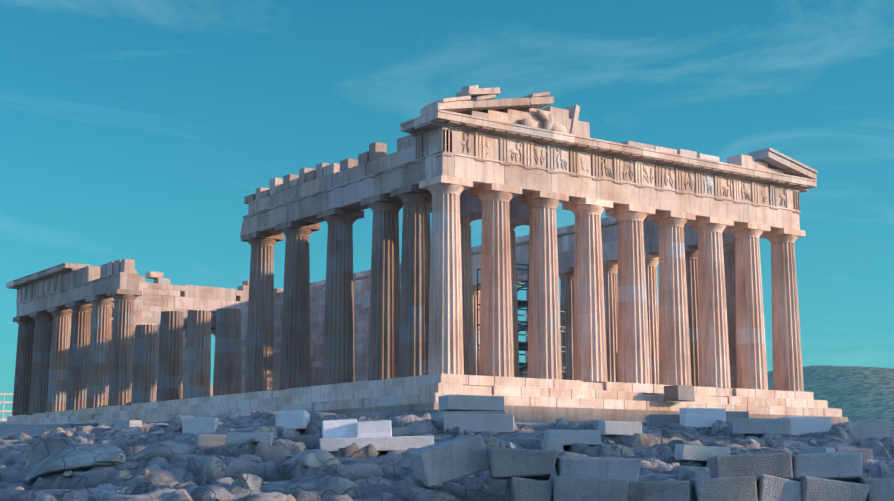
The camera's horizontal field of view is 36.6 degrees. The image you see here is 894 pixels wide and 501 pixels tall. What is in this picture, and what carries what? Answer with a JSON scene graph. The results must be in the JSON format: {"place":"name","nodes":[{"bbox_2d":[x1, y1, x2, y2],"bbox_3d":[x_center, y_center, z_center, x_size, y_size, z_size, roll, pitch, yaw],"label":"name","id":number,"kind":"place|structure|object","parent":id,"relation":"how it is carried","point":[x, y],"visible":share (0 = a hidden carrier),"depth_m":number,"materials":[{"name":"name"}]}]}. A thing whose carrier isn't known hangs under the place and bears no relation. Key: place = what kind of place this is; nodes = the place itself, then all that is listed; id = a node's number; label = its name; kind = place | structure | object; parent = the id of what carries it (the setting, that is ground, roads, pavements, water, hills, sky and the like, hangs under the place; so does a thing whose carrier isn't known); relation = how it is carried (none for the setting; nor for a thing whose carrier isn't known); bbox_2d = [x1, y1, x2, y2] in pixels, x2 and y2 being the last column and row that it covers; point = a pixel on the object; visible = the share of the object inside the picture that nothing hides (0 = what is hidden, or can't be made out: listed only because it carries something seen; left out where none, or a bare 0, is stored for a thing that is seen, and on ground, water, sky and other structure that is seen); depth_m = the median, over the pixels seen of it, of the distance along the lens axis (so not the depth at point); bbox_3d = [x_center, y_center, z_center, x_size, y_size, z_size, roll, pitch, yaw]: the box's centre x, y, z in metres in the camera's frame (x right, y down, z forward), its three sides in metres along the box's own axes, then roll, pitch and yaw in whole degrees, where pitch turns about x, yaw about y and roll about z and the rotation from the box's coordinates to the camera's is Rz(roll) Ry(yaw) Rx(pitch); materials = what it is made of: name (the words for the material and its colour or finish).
{"place":"outdoors","nodes":[
{"label":"outdoors","id":0,"kind":"place"},
{"bbox_2d":[0,411,893,500],"bbox_3d":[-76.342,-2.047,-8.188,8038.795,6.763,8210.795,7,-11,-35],"label":"ground","id":1,"kind":"structure","parent":0,"point":[216,473],"depth_m":43.12,"materials":[{"name":"grey stone"}]},
{"bbox_2d":[0,393,12,421],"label":"scaffold","id":2,"kind":"object","parent":1,"relation":"on","point":[3,402],"visible":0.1,"depth_m":167.18,"materials":[{"name":"beige metal"}]},
{"bbox_2d":[25,437,339,488],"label":"boulders","id":3,"kind":"object","parent":1,"relation":"on","point":[51,455],"visible":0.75,"depth_m":41.81,"materials":[{"name":"grey stone"}]},
{"bbox_2d":[0,374,847,426],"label":"stepped base","id":4,"kind":"object","parent":1,"relation":"on","point":[532,400],"visible":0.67,"depth_m":76.09,"materials":[{"name":"stone"}]},
{"bbox_2d":[111,270,527,395],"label":"cella walls","id":5,"kind":"structure","parent":4,"relation":"on","point":[160,293],"depth_m":124.24,"materials":[{"name":"stone"}]},
{"bbox_2d":[12,175,805,415],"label":"columns","id":6,"kind":"structure","parent":4,"relation":"on","point":[701,324],"depth_m":81.15,"materials":[{"name":"stone"}]},
{"bbox_2d":[6,85,817,329],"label":"entablature","id":7,"kind":"structure","parent":6,"relation":"on","point":[477,135],"depth_m":80.08,"materials":[{"name":"stone"}]},
{"bbox_2d":[477,263,565,379],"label":"scaffold","id":8,"kind":"object","parent":4,"relation":"on","point":[523,346],"visible":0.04,"depth_m":86.10,"materials":[{"name":"grey metal"}]},
{"bbox_2d":[14,410,872,492],"bbox_3d":[0.935,6.768,42.243,41.231,4.512,37.926,0,-9,1],"label":"rubble","id":9,"kind":"object","parent":1,"relation":"on","point":[562,420],"visible":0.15,"depth_m":48.01,"materials":[{"name":"grey stone"}]},
{"bbox_2d":[44,385,891,473],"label":"loose blocks","id":10,"kind":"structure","parent":1,"relation":"on","point":[475,413],"depth_m":50.77,"materials":[{"name":"stone"}]},
{"bbox_2d":[408,434,893,500],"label":"block wall","id":11,"kind":"structure","parent":1,"relation":"on","point":[785,476],"depth_m":37.17,"materials":[{"name":"stone"}]},
{"bbox_2d":[0,0,893,418],"label":"sky","id":12,"kind":"structure","parent":0,"point":[141,131],"materials":[{"name":"blue"}]},
{"bbox_2d":[767,365,893,431],"bbox_3d":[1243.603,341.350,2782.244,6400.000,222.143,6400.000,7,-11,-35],"label":"distant hill","id":13,"kind":"structure","parent":0,"point":[859,394],"depth_m":2326.11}
]}

